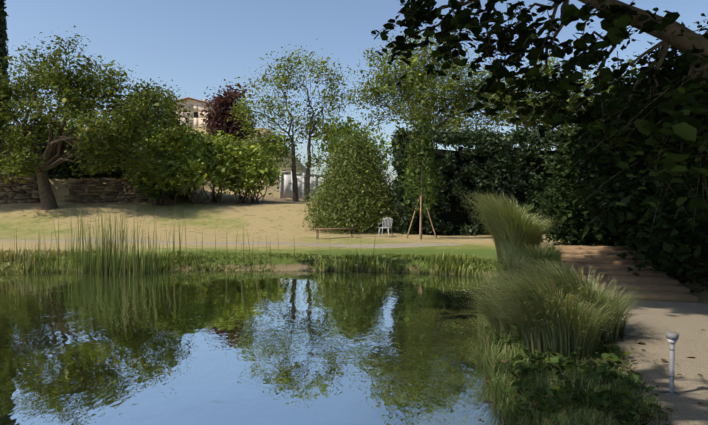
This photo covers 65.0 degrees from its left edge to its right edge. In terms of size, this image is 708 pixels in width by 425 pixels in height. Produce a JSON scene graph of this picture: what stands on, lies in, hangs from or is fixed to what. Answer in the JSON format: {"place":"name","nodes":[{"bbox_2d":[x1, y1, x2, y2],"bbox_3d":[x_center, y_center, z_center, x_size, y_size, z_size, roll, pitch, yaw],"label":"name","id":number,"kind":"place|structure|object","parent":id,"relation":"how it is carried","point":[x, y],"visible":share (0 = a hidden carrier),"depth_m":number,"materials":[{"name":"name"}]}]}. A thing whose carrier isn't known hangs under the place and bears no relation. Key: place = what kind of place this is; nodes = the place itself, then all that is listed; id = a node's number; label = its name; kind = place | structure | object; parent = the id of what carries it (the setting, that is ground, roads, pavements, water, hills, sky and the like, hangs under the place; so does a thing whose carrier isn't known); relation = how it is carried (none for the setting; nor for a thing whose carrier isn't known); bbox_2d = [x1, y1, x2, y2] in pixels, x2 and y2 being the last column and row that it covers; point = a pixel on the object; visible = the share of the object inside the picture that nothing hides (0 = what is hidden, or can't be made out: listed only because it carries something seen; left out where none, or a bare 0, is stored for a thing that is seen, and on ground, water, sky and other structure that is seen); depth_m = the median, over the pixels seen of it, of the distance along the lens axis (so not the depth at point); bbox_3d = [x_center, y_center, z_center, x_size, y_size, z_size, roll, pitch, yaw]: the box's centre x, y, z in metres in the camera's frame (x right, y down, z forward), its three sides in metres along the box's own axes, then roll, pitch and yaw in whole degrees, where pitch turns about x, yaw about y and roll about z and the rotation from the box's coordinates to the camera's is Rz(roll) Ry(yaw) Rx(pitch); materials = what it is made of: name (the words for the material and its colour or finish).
{"place":"outdoors","nodes":[
{"label":"outdoors","id":0,"kind":"place"},
{"bbox_2d":[6,115,90,135],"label":"backdrop","id":1,"kind":"structure","parent":0,"point":[55,129],"depth_m":50.56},
{"bbox_2d":[130,175,176,206],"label":"wall shrubs","id":2,"kind":"object","parent":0,"point":[151,194],"depth_m":36.27,"materials":[{"name":"green plant"}]},
{"bbox_2d":[0,271,516,424],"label":"pond water","id":3,"kind":"structure","parent":0,"point":[275,348],"depth_m":7.58,"materials":[{"name":"blue liquid"}]},
{"bbox_2d":[247,127,300,175],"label":"tree","id":4,"kind":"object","parent":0,"point":[274,137],"depth_m":68.38,"materials":[{"name":"green plant"}]},
{"bbox_2d":[305,113,393,170],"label":"tree","id":5,"kind":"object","parent":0,"point":[355,125],"depth_m":64.97,"materials":[{"name":"green plant"}]},
{"bbox_2d":[0,127,707,424],"bbox_3d":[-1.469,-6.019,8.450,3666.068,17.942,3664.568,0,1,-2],"label":"ground","id":6,"kind":"structure","parent":0,"point":[274,215],"depth_m":22.50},
{"bbox_2d":[0,0,11,131],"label":"cypress","id":7,"kind":"object","parent":6,"relation":"on","point":[3,34],"visible":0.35,"depth_m":50.52,"materials":[{"name":"green plant"}]},
{"bbox_2d":[0,173,39,203],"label":"dry stone wall","id":8,"kind":"structure","parent":6,"relation":"on","point":[26,191],"depth_m":37.21,"materials":[{"name":"grey stone"}]},
{"bbox_2d":[0,25,197,209],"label":"tree","id":9,"kind":"object","parent":6,"relation":"on","point":[72,97],"depth_m":34.23,"materials":[{"name":"green plant"}]},
{"bbox_2d":[0,121,210,182],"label":"shrub leaves","id":10,"kind":"object","parent":6,"relation":"on","point":[63,170],"visible":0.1,"depth_m":39.93,"materials":[{"name":"green plant"}]},
{"bbox_2d":[64,178,163,203],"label":"dry stone wall","id":11,"kind":"structure","parent":6,"relation":"on","point":[108,191],"depth_m":37.49,"materials":[{"name":"grey stone"}]},
{"bbox_2d":[91,80,192,135],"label":"tree","id":12,"kind":"object","parent":6,"relation":"on","point":[147,115],"depth_m":53.02,"materials":[{"name":"green plant"}]},
{"bbox_2d":[2,204,375,277],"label":"reeds","id":13,"kind":"object","parent":6,"relation":"on","point":[100,268],"visible":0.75,"depth_m":15.62,"materials":[{"name":"green plant"}]},
{"bbox_2d":[174,99,213,128],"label":"house walls","id":14,"kind":"structure","parent":6,"relation":"on","point":[196,105],"depth_m":103.91,"materials":[{"name":"beige paint"}]},
{"bbox_2d":[175,97,212,104],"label":"house roof","id":15,"kind":"structure","parent":14,"relation":"on","point":[186,98],"depth_m":103.73,"materials":[{"name":"paint"}]},
{"bbox_2d":[115,122,283,205],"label":"shrubs","id":16,"kind":"object","parent":6,"relation":"on","point":[232,162],"depth_m":37.50,"materials":[{"name":"green plant"}]},
{"bbox_2d":[199,78,261,145],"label":"purple plum","id":17,"kind":"object","parent":6,"relation":"on","point":[219,115],"depth_m":70.03,"materials":[{"name":"purple plant"}]},
{"bbox_2d":[227,39,364,201],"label":"tree","id":18,"kind":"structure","parent":6,"relation":"on","point":[285,80],"depth_m":42.47,"materials":[{"name":"green plant"}]},
{"bbox_2d":[280,171,324,200],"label":"gate","id":19,"kind":"structure","parent":6,"relation":"on","point":[286,189],"depth_m":45.70,"materials":[{"name":"metal"}]},
{"bbox_2d":[314,224,355,239],"bbox_3d":[-0.876,0.905,25.602,1.933,0.680,0.375,0,1,-15],"label":"bench","id":20,"kind":"object","parent":6,"relation":"on","point":[316,229],"visible":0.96,"depth_m":25.45,"materials":[{"name":"brown wood"}]},
{"bbox_2d":[0,190,681,424],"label":"grasses","id":21,"kind":"object","parent":6,"relation":"on","point":[540,301],"visible":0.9,"depth_m":7.01,"materials":[{"name":"green plant"}]},
{"bbox_2d":[297,128,399,234],"bbox_3d":[0.062,-1.352,31.355,6.342,6.726,6.469,0,1,-2],"label":"bush","id":22,"kind":"object","parent":6,"relation":"on","point":[354,171],"depth_m":30.05,"materials":[{"name":"green plant"}]},
{"bbox_2d":[378,217,392,236],"bbox_3d":[1.564,0.719,27.361,0.602,0.937,0.640,0,1,23],"label":"garden chair","id":23,"kind":"object","parent":6,"relation":"on","point":[388,224],"visible":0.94,"depth_m":27.43,"materials":[{"name":"plastic"}]},
{"bbox_2d":[375,37,444,238],"bbox_3d":[2.631,-3.349,25.631,3.155,9.598,2.146,-1,1,-27],"label":"weeping tree","id":24,"kind":"object","parent":6,"relation":"on","point":[427,174],"depth_m":25.76,"materials":[{"name":"green plant"}]},
{"bbox_2d":[406,196,436,239],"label":"tree stakes","id":25,"kind":"object","parent":6,"relation":"on","point":[420,198],"visible":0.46,"depth_m":26.02,"materials":[{"name":"brown wood"}]},
{"bbox_2d":[348,24,523,150],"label":"tree","id":26,"kind":"object","parent":6,"relation":"on","point":[453,96],"depth_m":43.35,"materials":[{"name":"green plant"}]},
{"bbox_2d":[390,128,580,235],"bbox_3d":[11.227,-1.516,30.335,18.490,6.174,3.428,0,1,-2],"label":"hedge","id":27,"kind":"object","parent":6,"relation":"on","point":[487,143],"depth_m":29.12,"materials":[{"name":"green plant"}]},
{"bbox_2d":[371,0,707,236],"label":"tree","id":28,"kind":"object","parent":6,"relation":"on","point":[615,24],"depth_m":8.26,"materials":[{"name":"green plant"}]},
{"bbox_2d":[613,36,707,206],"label":"leaves","id":29,"kind":"object","parent":28,"relation":"attached to","point":[686,129],"visible":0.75,"depth_m":7.72,"materials":[{"name":"green plant"}]},
{"bbox_2d":[469,50,637,150],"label":"leaves","id":30,"kind":"object","parent":6,"relation":"on","point":[573,98],"depth_m":51.59,"materials":[{"name":"green plant"}]},
{"bbox_2d":[476,310,667,424],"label":"bank weeds","id":31,"kind":"object","parent":6,"relation":"on","point":[551,391],"visible":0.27,"depth_m":5.19,"materials":[{"name":"green plant"}]},
{"bbox_2d":[470,286,707,424],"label":"leaf litter","id":32,"kind":"object","parent":6,"relation":"on","point":[646,415],"visible":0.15,"depth_m":5.50,"materials":[{"name":"plant"}]},
{"bbox_2d":[519,13,707,285],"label":"shrubbery","id":33,"kind":"object","parent":6,"relation":"on","point":[669,226],"depth_m":13.57,"materials":[{"name":"green plant"}]},
{"bbox_2d":[554,245,697,301],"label":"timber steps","id":34,"kind":"structure","parent":6,"relation":"on","point":[662,286],"depth_m":11.42,"materials":[{"name":"brown wood"}]},
{"bbox_2d":[664,332,678,396],"bbox_3d":[2.862,1.412,5.003,0.120,0.652,0.120,0,1,-2],"label":"path light","id":35,"kind":"object","parent":6,"relation":"on","point":[672,337],"visible":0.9,"depth_m":4.99,"materials":[{"name":"metal"}]},
{"bbox_2d":[4,0,707,189],"label":"sky","id":36,"kind":"structure","parent":0,"point":[197,45],"materials":[{"name":"blue"}]}
]}

